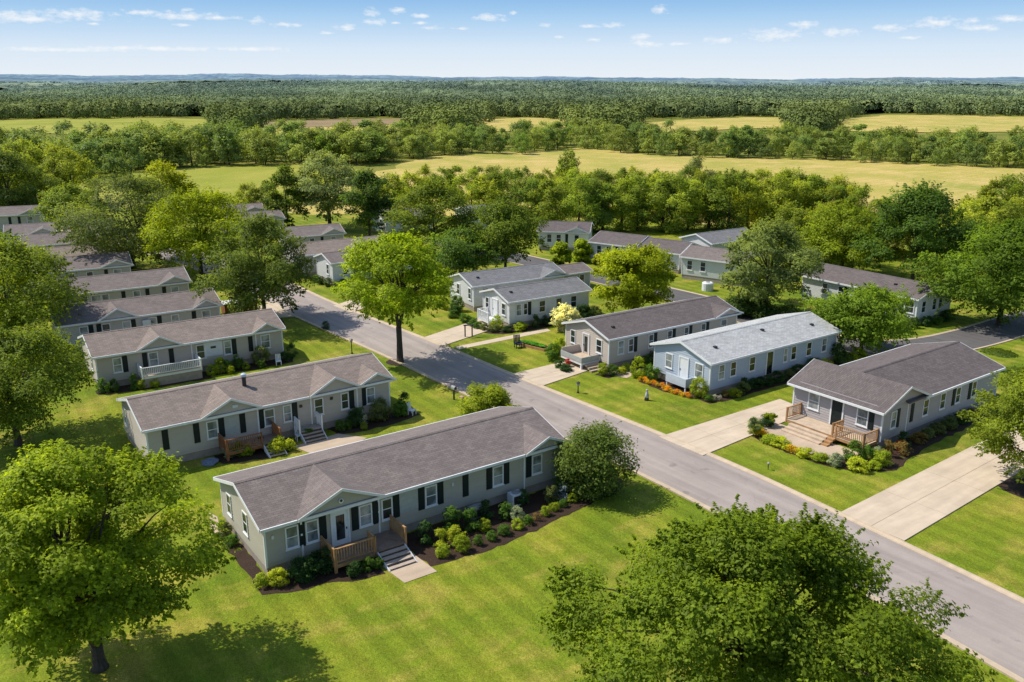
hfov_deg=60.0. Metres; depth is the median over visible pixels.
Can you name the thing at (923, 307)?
window
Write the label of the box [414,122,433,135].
belt tree
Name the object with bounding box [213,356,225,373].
shrub
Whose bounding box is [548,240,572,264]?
bush
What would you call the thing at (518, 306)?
window
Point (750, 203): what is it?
broadleaf tree
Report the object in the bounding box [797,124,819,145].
belt tree
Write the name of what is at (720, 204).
broadleaf tree
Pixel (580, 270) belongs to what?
garden shed
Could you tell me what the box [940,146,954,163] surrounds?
belt tree
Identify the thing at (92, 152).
belt tree
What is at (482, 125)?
belt tree
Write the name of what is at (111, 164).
belt tree
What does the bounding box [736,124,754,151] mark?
belt tree
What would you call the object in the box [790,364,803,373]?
shrub
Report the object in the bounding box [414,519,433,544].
shrub
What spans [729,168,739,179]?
broadleaf tree
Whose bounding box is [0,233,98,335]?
broadleaf tree
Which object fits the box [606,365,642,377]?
garden path
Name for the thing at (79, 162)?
broadleaf tree
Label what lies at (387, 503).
window
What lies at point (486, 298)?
window
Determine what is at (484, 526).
shrub
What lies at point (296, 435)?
garden chair
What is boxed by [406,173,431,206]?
broadleaf tree
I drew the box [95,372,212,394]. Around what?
mulch bed
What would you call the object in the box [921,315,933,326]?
shrub
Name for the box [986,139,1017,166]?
belt tree
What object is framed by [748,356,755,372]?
window
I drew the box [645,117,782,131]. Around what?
meadow
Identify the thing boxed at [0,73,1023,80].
hills
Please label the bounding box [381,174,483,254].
broadleaf tree
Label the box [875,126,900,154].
belt tree
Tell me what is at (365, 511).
window
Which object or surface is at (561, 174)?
broadleaf tree
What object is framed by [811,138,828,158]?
belt tree
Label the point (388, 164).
ground
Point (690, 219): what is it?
broadleaf tree
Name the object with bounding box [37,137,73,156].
belt tree
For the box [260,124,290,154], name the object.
belt tree
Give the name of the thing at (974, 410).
shrub
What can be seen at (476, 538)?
shrub
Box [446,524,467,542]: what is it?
shrub
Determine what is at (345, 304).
driveway
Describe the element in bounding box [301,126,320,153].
belt tree
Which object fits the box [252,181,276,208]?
broadleaf tree
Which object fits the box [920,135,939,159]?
belt tree
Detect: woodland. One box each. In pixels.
[0,77,1023,89]
[0,78,1022,86]
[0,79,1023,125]
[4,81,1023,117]
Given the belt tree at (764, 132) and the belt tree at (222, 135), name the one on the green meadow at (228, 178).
the belt tree at (222, 135)
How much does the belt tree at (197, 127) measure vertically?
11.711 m
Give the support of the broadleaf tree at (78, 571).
on the lawn at (466, 619)
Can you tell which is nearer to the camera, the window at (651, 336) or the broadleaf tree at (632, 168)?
the window at (651, 336)
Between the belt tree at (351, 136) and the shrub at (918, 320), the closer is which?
the shrub at (918, 320)
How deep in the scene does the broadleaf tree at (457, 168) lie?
206.44 m
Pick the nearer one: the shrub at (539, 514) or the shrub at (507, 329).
the shrub at (539, 514)
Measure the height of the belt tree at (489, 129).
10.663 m
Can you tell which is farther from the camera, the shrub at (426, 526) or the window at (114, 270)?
the window at (114, 270)
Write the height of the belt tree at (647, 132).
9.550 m
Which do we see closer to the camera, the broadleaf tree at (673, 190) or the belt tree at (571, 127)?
the broadleaf tree at (673, 190)
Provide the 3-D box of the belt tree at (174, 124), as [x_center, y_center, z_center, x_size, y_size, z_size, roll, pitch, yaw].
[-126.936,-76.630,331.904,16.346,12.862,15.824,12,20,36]
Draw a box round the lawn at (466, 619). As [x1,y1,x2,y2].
[0,207,1023,681]
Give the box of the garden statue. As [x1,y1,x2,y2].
[644,389,648,400]
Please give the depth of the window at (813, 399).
71.49 m
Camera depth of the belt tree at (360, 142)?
299.18 m
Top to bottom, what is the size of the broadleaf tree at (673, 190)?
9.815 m
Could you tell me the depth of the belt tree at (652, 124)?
366.76 m
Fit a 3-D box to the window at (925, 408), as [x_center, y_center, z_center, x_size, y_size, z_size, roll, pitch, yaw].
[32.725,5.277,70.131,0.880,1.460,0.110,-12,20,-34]
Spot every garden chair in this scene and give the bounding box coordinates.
[275,354,281,365]
[294,426,300,441]
[406,402,416,415]
[513,334,522,348]
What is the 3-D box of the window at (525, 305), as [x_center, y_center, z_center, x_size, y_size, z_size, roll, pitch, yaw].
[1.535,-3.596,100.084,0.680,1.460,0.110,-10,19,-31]
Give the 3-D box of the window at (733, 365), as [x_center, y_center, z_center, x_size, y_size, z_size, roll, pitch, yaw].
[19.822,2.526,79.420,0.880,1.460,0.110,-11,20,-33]
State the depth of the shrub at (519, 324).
98.68 m
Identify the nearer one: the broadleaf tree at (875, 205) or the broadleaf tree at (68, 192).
the broadleaf tree at (875, 205)
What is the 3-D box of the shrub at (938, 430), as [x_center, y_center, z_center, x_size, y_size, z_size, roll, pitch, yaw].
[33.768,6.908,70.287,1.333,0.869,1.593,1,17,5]
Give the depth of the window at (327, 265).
120.90 m
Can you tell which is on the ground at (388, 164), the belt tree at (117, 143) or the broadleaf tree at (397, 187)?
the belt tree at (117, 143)
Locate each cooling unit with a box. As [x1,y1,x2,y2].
[468,502,485,519]
[507,489,523,506]
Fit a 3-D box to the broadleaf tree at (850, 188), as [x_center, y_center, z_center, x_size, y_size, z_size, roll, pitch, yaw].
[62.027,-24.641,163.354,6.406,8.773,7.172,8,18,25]
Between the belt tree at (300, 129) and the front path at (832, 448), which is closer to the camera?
the front path at (832, 448)
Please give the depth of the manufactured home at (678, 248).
128.90 m
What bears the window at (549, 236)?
in the manufactured home at (570, 232)
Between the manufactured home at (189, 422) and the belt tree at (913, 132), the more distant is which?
the belt tree at (913, 132)
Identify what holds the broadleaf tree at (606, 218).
on the lawn at (466, 619)
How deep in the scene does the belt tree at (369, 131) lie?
305.05 m
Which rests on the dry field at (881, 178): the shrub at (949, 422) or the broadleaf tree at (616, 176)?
the broadleaf tree at (616, 176)
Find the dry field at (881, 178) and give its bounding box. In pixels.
[288,148,1023,225]
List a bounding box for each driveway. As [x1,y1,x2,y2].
[258,302,293,317]
[334,300,374,312]
[426,319,501,345]
[514,361,588,385]
[659,399,792,455]
[842,420,1023,540]
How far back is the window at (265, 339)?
87.71 m
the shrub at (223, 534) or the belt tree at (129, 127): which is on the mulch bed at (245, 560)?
the shrub at (223, 534)
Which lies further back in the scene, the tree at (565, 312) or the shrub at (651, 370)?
the tree at (565, 312)
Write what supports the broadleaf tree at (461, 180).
on the dry field at (881, 178)
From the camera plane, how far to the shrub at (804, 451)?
65.69 m
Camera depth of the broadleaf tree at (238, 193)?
182.27 m
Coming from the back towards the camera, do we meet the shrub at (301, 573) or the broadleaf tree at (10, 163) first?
the broadleaf tree at (10, 163)
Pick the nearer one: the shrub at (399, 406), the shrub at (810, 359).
the shrub at (399, 406)
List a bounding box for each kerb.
[61,230,1023,681]
[288,281,1023,603]
[482,255,1023,354]
[519,253,1020,340]
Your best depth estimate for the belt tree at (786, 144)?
324.75 m
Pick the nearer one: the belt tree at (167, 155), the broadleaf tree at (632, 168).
the broadleaf tree at (632, 168)
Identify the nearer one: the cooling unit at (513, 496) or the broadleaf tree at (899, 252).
the cooling unit at (513, 496)
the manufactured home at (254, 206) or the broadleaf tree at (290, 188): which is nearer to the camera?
the manufactured home at (254, 206)
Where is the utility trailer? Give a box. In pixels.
[220,300,257,314]
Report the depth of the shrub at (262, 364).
85.98 m
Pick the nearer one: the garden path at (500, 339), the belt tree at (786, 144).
the garden path at (500, 339)
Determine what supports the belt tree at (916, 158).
on the ground at (388, 164)
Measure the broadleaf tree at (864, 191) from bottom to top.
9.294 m
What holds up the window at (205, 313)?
in the manufactured home at (110, 315)
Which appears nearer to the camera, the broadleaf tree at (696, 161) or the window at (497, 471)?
the window at (497, 471)
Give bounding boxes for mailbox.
[451,385,456,399]
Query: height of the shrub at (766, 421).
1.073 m
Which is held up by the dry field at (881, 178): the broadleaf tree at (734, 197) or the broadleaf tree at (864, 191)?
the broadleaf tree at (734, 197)
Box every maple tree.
[188,208,323,313]
[329,228,456,361]
[797,281,921,355]
[956,364,1023,482]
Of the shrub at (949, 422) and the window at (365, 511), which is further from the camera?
the shrub at (949, 422)
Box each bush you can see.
[455,380,512,415]
[497,399,521,406]
[546,415,643,502]
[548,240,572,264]
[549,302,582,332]
[571,238,593,261]
[591,252,601,265]
[723,293,764,316]
[745,301,800,319]
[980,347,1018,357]
[1001,365,1021,375]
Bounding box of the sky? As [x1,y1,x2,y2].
[0,0,1023,79]
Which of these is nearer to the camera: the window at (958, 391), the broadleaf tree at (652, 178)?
the window at (958, 391)
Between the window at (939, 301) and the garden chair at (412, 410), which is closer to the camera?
the garden chair at (412, 410)
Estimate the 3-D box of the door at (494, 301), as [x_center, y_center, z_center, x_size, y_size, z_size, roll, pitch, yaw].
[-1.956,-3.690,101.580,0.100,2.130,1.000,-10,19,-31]
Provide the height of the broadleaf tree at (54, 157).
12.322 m
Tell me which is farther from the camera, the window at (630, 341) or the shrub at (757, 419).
the window at (630, 341)
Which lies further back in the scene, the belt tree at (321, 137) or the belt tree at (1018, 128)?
the belt tree at (1018, 128)
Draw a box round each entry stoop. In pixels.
[293,411,327,443]
[477,307,497,324]
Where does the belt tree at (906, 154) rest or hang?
on the dry field at (881, 178)
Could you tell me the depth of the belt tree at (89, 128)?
311.62 m
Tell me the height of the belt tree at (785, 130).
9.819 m
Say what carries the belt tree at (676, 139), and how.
on the ground at (388, 164)
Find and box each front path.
[295,434,365,452]
[382,553,436,582]
[766,424,859,456]
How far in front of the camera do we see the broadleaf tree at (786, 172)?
179.80 m
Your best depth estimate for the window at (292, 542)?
50.31 m
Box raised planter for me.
[520,340,548,351]
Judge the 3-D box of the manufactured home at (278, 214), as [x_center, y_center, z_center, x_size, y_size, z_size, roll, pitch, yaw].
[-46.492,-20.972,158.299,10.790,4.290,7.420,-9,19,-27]
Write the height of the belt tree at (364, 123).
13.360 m
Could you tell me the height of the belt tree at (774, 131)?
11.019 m
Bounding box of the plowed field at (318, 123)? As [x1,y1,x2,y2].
[263,119,399,127]
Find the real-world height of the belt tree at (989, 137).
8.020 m
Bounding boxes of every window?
[27,216,33,222]
[79,326,88,339]
[86,271,93,275]
[90,294,101,301]
[101,293,109,300]
[101,323,110,331]
[112,357,123,373]
[113,269,121,272]
[122,320,131,328]
[123,407,127,427]
[133,290,140,296]
[148,317,156,324]
[148,351,158,367]
[170,286,178,291]
[171,314,179,321]
[196,344,206,359]
[201,309,210,317]
[206,420,218,440]
[223,340,231,355]
[226,492,232,518]
[241,510,248,537]
[260,334,270,348]
[264,408,275,427]
[282,404,292,423]
[284,524,300,551]
[305,518,320,544]
[313,397,324,416]
[326,264,328,274]
[340,392,349,410]
[358,502,373,528]
[366,386,374,404]
[381,497,392,521]
[425,484,437,508]
[457,283,459,295]
[468,287,471,300]
[485,296,489,309]
[492,464,503,487]
[501,302,505,316]
[515,303,521,316]
[523,302,527,315]
[531,453,542,475]
[539,300,545,312]
[546,234,551,242]
[555,297,561,309]
[556,234,560,241]
[570,295,576,307]
[570,329,575,343]
[579,274,584,281]
[595,338,601,354]
[596,245,601,253]
[617,340,624,355]
[628,338,633,352]
[648,334,653,348]
[664,352,672,369]
[667,330,672,338]
[684,326,688,334]
[687,260,692,270]
[693,362,703,378]
[699,261,705,272]
[701,323,705,331]
[717,364,724,380]
[720,318,726,326]
[729,361,736,377]
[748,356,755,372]
[783,347,788,362]
[790,345,796,361]
[805,341,812,356]
[807,392,819,411]
[820,337,827,352]
[821,282,828,294]
[837,286,844,294]
[854,408,868,428]
[889,410,897,429]
[904,302,914,314]
[920,300,926,313]
[921,398,929,417]
[931,298,936,310]
[937,296,942,309]
[938,392,946,410]
[954,386,961,404]
[970,380,977,397]
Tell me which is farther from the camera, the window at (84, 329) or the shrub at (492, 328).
the shrub at (492, 328)
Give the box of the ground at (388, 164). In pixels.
[0,107,1023,252]
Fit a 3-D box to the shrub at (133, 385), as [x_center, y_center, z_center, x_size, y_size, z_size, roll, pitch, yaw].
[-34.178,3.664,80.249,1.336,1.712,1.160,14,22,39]
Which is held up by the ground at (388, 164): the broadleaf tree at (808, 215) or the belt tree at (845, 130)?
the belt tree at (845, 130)
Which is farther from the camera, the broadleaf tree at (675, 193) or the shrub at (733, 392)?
the broadleaf tree at (675, 193)
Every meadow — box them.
[0,118,206,133]
[77,164,339,198]
[251,125,402,135]
[482,117,565,130]
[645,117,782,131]
[839,115,1023,131]
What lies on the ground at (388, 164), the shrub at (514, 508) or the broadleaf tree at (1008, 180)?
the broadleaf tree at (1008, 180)
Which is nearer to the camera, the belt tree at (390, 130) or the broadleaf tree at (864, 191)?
the broadleaf tree at (864, 191)
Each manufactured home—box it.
[0,205,45,232]
[3,222,57,244]
[20,231,97,254]
[21,251,133,295]
[43,243,112,256]
[48,288,222,352]
[51,266,192,303]
[77,308,285,388]
[116,352,396,462]
[213,406,570,574]
[218,203,263,224]
[221,210,286,238]
[279,223,346,242]
[281,235,380,277]
[313,250,412,285]
[371,207,430,234]
[447,262,568,310]
[455,203,511,228]
[479,276,591,328]
[537,221,593,250]
[561,295,743,368]
[588,230,649,258]
[637,237,701,273]
[650,311,841,395]
[679,227,750,250]
[679,245,763,285]
[787,341,1005,447]
[801,263,950,323]
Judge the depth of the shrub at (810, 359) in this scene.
84.84 m
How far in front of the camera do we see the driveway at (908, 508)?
59.96 m
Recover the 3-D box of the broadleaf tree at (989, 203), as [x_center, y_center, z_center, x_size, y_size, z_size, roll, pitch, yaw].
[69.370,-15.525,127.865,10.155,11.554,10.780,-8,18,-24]
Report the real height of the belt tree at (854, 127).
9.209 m
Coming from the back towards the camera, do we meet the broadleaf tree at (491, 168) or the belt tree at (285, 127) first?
the belt tree at (285, 127)
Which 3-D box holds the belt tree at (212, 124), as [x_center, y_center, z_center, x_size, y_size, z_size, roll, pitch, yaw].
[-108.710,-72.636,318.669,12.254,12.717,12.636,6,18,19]
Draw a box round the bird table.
[463,324,473,336]
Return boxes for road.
[46,218,1023,678]
[439,243,1023,353]
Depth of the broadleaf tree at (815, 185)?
163.50 m
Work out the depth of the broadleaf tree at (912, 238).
141.98 m
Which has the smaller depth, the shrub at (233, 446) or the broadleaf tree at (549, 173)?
the shrub at (233, 446)
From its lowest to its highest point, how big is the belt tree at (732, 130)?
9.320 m
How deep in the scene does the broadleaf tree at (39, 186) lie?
192.51 m
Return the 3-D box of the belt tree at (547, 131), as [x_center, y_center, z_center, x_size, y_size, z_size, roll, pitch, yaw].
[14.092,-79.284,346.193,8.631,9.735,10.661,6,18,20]
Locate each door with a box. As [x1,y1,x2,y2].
[332,510,348,546]
[493,299,496,317]
[583,334,588,354]
[679,357,687,378]
[766,352,772,373]
[830,400,842,424]
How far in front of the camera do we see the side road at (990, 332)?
98.14 m
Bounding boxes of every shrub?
[94,377,109,393]
[107,378,119,391]
[128,372,139,389]
[135,378,147,389]
[150,378,159,386]
[206,363,215,375]
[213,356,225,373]
[218,520,233,538]
[222,359,232,372]
[222,443,235,459]
[224,534,239,547]
[227,365,234,373]
[231,354,243,368]
[231,440,246,456]
[241,443,254,455]
[242,362,250,369]
[251,345,269,365]
[252,572,270,588]
[257,359,264,367]
[267,438,285,454]
[267,567,289,585]
[274,435,287,451]
[277,350,292,360]
[281,438,296,450]
[286,342,297,357]
[287,555,320,582]
[302,427,312,438]
[309,546,333,574]
[316,277,325,284]
[321,321,329,329]
[324,277,333,286]
[334,420,344,430]
[342,419,352,429]
[345,405,369,426]
[345,560,362,577]
[359,415,367,426]
[360,422,367,429]
[361,554,376,572]
[367,396,394,421]
[373,556,384,568]
[391,400,407,416]
[398,392,409,411]
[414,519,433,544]
[433,528,447,546]
[435,543,449,557]
[441,297,450,309]
[441,505,464,534]
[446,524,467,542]
[447,301,461,313]
[448,310,459,317]
[450,295,464,311]
[451,534,471,552]
[460,312,469,322]
[462,507,482,532]
[468,318,477,325]
[472,534,483,545]
[473,322,483,328]
[477,499,494,520]
[478,517,492,532]
[479,323,489,329]
[485,530,497,541]
[488,324,498,331]
[489,314,503,328]
[497,524,510,534]
[498,500,512,520]
[501,325,512,332]
[509,505,524,520]
[511,518,525,529]
[512,321,528,330]
[518,489,529,505]
[523,514,533,524]
[529,314,540,326]
[532,512,542,519]
[539,505,551,516]
[541,314,551,325]
[543,485,558,504]
[545,343,560,357]
[547,350,558,361]
[549,502,559,510]
[552,337,566,355]
[552,476,569,492]
[553,359,564,367]
[553,480,571,500]
[559,363,571,371]
[559,498,567,507]
[566,492,576,502]
[575,303,593,317]
[583,305,602,317]
[597,362,608,375]
[608,364,619,375]
[618,367,625,373]
[620,362,630,371]
[630,354,648,378]
[642,355,650,364]
[644,364,660,380]
[646,350,653,362]
[689,376,709,397]
[704,394,714,401]
[727,388,741,396]
[737,381,750,393]
[740,377,753,391]
[747,416,761,428]
[747,424,765,436]
[748,377,763,388]
[754,428,769,435]
[756,414,774,426]
[757,375,774,386]
[759,433,781,444]
[769,370,785,382]
[770,435,791,449]
[782,368,795,379]
[783,444,798,452]
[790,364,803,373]
[795,447,814,458]
[804,357,821,366]
[811,451,828,462]
[826,453,844,467]
[829,340,852,363]
[841,437,864,463]
[847,455,870,473]
[849,347,866,360]
[862,444,874,463]
[867,449,892,467]
[868,460,880,470]
[882,440,893,457]
[892,440,913,455]
[896,430,911,448]
[909,317,920,327]
[909,431,927,443]
[920,427,935,438]
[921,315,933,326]
[928,422,946,434]
[931,314,943,324]
[939,310,951,321]
[940,416,958,429]
[944,308,958,319]
[949,412,969,424]
[966,408,979,418]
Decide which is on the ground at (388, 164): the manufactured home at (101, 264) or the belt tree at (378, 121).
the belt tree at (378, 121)
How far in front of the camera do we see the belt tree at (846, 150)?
304.74 m
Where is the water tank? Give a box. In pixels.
[702,281,713,291]
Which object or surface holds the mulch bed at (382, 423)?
on the lawn at (466, 619)
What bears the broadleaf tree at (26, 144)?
on the ground at (388, 164)
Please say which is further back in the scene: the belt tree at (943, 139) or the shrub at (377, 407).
the belt tree at (943, 139)
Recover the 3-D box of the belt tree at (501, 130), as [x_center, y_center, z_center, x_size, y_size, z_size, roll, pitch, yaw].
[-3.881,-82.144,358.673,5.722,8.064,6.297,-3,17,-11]
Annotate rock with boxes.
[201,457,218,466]
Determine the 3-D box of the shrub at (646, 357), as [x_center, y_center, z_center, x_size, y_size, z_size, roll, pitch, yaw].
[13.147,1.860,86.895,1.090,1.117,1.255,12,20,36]
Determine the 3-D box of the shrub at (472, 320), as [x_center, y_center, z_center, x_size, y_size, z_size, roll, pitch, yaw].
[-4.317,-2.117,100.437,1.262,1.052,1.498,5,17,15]
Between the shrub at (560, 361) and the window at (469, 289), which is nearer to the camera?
the shrub at (560, 361)
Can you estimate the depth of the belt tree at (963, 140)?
294.86 m
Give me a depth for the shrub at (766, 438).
68.19 m
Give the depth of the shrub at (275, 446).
66.16 m
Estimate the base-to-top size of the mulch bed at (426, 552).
0.001 m
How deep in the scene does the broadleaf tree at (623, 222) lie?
161.63 m
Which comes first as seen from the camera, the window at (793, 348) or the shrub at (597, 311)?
the window at (793, 348)
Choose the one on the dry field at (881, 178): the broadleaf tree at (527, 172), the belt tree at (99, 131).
the broadleaf tree at (527, 172)
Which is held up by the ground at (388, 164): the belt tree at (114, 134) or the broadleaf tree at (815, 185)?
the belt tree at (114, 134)
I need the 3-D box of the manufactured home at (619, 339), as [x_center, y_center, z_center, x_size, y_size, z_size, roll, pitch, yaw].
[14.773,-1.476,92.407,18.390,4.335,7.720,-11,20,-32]
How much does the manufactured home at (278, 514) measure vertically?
4.455 m
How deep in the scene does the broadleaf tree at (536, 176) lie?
183.70 m
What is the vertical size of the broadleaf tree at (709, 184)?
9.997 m
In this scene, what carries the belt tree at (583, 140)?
on the dry field at (881, 178)
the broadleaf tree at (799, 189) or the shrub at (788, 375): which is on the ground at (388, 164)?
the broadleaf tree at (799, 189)
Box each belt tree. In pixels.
[0,126,12,142]
[3,127,54,147]
[4,130,27,140]
[13,133,42,151]
[23,126,55,141]
[26,130,48,146]
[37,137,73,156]
[47,119,75,142]
[56,127,85,144]
[63,136,93,150]
[66,133,89,162]
[71,140,121,174]
[73,131,90,138]
[77,149,102,170]
[79,130,108,151]
[81,121,112,142]
[81,137,121,171]
[89,128,118,139]
[94,138,129,163]
[95,142,118,172]
[98,127,148,168]
[101,155,131,177]
[111,122,145,139]
[112,130,131,158]
[113,124,164,167]
[115,137,145,171]
[128,123,188,167]
[133,119,160,154]
[141,132,183,166]
[141,151,157,166]
[158,119,187,134]
[158,128,181,158]
[161,124,183,152]
[161,138,181,163]
[162,134,194,166]
[166,128,209,166]
[182,125,212,154]
[188,134,215,160]
[192,124,222,161]
[199,147,211,166]
[200,121,215,150]
[202,122,248,160]
[208,122,245,164]
[213,125,244,164]
[226,119,247,140]
[235,127,276,163]
[238,125,273,159]
[244,134,279,164]
[253,134,280,160]
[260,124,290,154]
[270,118,293,147]
[276,141,292,162]
[277,123,300,158]
[282,120,309,134]
[283,120,300,148]
[284,128,311,160]
[285,132,316,163]
[299,127,330,158]
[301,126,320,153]
[311,128,341,155]
[312,132,341,156]
[323,119,372,161]
[332,123,359,161]
[336,126,379,164]
[348,131,393,162]
[356,119,380,142]
[356,128,379,160]
[363,118,393,140]
[363,127,380,145]
[364,130,390,161]
[365,120,386,147]
[376,144,390,160]
[383,127,404,152]
[384,140,404,160]
[385,120,410,148]
[392,120,410,148]
[393,126,430,155]
[401,133,423,158]
[411,134,437,157]
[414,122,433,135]
[415,127,434,151]
[427,122,463,152]
[429,127,454,149]
[431,128,457,154]
[432,119,449,135]
[446,123,474,151]
[451,138,465,153]
[461,125,482,152]
[469,127,487,145]
[474,124,495,145]
[476,125,504,153]
[476,130,494,150]
[491,136,508,152]
[497,128,508,145]
[504,121,526,144]
[508,128,523,147]
[509,131,533,151]
[512,118,533,133]
[512,132,531,152]
[518,119,531,133]
[527,128,545,150]
[530,127,545,148]
[535,120,549,128]
[537,125,559,149]
[540,121,571,146]
[548,121,568,148]
[551,122,569,142]
[562,123,579,144]
[567,124,585,145]
[569,117,584,135]
[576,135,591,148]
[577,123,601,147]
[581,117,606,140]
[591,135,604,148]
[595,121,611,145]
[603,126,624,150]
[604,127,634,151]
[625,121,642,143]
[627,123,650,152]
[637,124,657,136]
[638,129,656,153]
[639,125,666,152]
[648,122,662,140]
[653,131,675,154]
[658,118,680,142]
[668,127,690,148]
[668,131,691,154]
[673,126,701,152]
[689,131,702,149]
[692,126,715,153]
[697,143,711,156]
[703,132,717,150]
[705,141,719,157]
[709,125,720,143]
[716,130,741,157]
[718,133,727,151]
[719,134,740,153]
[723,127,748,157]
[724,125,738,144]
[730,136,746,157]
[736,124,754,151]
[741,128,757,155]
[742,129,768,155]
[748,134,775,157]
[756,125,793,155]
[757,126,773,146]
[767,121,804,147]
[768,137,786,157]
[774,128,792,147]
[774,135,792,153]
[783,140,804,158]
[786,134,802,154]
[792,132,815,156]
[795,127,819,152]
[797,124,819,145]
[804,128,824,145]
[806,129,822,151]
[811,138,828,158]
[814,131,839,159]
[819,130,852,157]
[830,136,853,159]
[832,125,857,151]
[847,123,872,148]
[848,125,860,144]
[850,138,869,157]
[851,139,873,161]
[853,131,866,145]
[858,128,892,160]
[863,128,897,159]
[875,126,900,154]
[880,125,907,148]
[884,134,910,159]
[886,139,910,163]
[892,136,911,156]
[893,131,911,150]
[895,148,910,162]
[899,137,922,160]
[905,127,923,149]
[911,136,932,155]
[912,150,920,161]
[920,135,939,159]
[925,127,959,158]
[925,129,949,148]
[926,148,948,165]
[929,135,950,158]
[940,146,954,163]
[946,135,973,161]
[949,130,976,160]
[951,140,982,165]
[954,125,983,141]
[963,141,989,166]
[968,138,991,162]
[973,131,994,155]
[981,134,999,154]
[984,141,1010,163]
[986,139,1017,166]
[996,134,1023,157]
[997,143,1022,166]
[1006,125,1023,142]
[1006,139,1023,164]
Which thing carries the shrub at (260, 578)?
on the mulch bed at (323, 578)
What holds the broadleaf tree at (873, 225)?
on the lawn at (466, 619)
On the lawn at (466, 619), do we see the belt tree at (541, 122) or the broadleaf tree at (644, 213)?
the broadleaf tree at (644, 213)
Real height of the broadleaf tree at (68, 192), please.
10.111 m
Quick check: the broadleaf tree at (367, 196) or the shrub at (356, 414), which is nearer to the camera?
the shrub at (356, 414)
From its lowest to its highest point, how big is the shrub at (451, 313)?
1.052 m
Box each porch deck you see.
[137,354,202,387]
[218,421,287,460]
[320,514,417,573]
[561,344,603,372]
[665,372,692,391]
[781,402,878,448]
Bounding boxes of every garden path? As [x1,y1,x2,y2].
[209,513,221,532]
[456,328,549,348]
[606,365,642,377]
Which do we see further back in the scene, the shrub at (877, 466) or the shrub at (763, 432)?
the shrub at (763, 432)
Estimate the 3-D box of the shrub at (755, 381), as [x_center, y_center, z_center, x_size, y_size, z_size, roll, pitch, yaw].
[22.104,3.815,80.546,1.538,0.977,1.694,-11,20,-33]
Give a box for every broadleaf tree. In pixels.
[0,145,66,206]
[0,146,25,195]
[0,228,46,295]
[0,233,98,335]
[0,319,98,446]
[0,438,241,678]
[2,142,33,183]
[2,151,58,204]
[13,135,45,190]
[23,160,46,203]
[28,178,111,230]
[29,142,76,182]
[37,148,83,199]
[41,145,104,204]
[42,144,80,181]
[42,166,209,268]
[126,158,197,222]
[135,182,250,278]
[228,190,250,203]
[235,182,261,202]
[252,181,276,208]
[259,163,312,226]
[280,177,302,200]
[288,148,366,223]
[337,167,399,235]
[349,177,387,219]
[351,183,388,220]
[379,172,407,209]
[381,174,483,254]
[393,169,435,208]
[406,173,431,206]
[410,163,435,197]
[424,223,503,273]
[428,166,456,198]
[444,164,470,194]
[451,165,486,205]
[456,195,550,267]
[464,166,495,187]
[464,173,504,204]
[477,170,514,199]
[484,165,506,196]
[492,167,543,211]
[499,167,515,198]
[510,176,548,217]
[514,165,534,195]
[519,176,572,233]
[531,494,998,681]
[533,173,551,212]
[536,167,554,190]
[540,169,574,212]
[541,166,596,216]
[553,146,583,200]
[554,174,605,230]
[566,174,614,231]
[569,171,603,215]
[584,182,626,231]
[589,241,678,312]
[593,168,620,211]
[596,175,647,231]
[602,171,624,211]
[613,173,660,230]
[615,166,628,179]
[623,171,649,214]
[625,165,645,191]
[634,173,657,210]
[637,180,681,229]
[640,171,672,214]
[644,171,702,233]
[647,168,665,194]
[658,179,683,219]
[664,177,708,229]
[667,164,702,183]
[678,151,717,189]
[679,178,706,217]
[684,176,728,228]
[690,168,708,213]
[703,174,723,188]
[704,168,763,229]
[711,174,736,215]
[718,213,825,306]
[726,176,774,228]
[727,180,740,216]
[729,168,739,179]
[731,168,750,212]
[738,180,767,220]
[744,167,773,213]
[749,176,787,222]
[750,172,808,225]
[759,205,814,260]
[770,178,818,227]
[779,167,803,207]
[782,171,812,215]
[793,189,824,225]
[795,202,838,260]
[796,196,898,270]
[799,173,832,217]
[808,186,843,209]
[819,203,850,259]
[821,184,853,230]
[826,173,859,204]
[839,183,882,215]
[839,184,866,220]
[840,207,891,253]
[847,178,992,281]
[859,195,907,255]
[880,214,920,257]
[894,213,945,253]
[909,215,1023,325]
[929,198,1007,274]
[944,193,992,240]
[958,192,1020,266]
[959,205,987,222]
[973,173,1023,207]
[975,177,1010,216]
[983,200,1023,258]
[991,193,1023,249]
[1001,172,1023,212]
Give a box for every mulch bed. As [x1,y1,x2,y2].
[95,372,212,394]
[210,356,292,374]
[214,438,295,463]
[221,531,266,582]
[253,561,384,594]
[328,410,420,433]
[386,359,402,365]
[403,486,598,565]
[487,324,553,333]
[570,478,622,496]
[595,363,652,377]
[639,378,703,398]
[700,361,841,403]
[752,434,907,472]
[884,402,998,458]
[998,477,1023,497]
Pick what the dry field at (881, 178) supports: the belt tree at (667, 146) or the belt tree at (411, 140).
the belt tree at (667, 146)
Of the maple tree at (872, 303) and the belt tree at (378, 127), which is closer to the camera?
the maple tree at (872, 303)
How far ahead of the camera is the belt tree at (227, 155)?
284.86 m
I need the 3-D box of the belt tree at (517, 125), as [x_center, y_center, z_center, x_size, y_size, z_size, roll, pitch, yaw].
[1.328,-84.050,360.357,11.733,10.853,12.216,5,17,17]
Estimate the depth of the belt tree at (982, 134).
303.30 m
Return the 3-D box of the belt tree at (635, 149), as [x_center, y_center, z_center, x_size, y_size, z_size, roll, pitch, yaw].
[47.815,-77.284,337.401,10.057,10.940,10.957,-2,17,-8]
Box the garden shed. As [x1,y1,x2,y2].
[557,262,592,286]

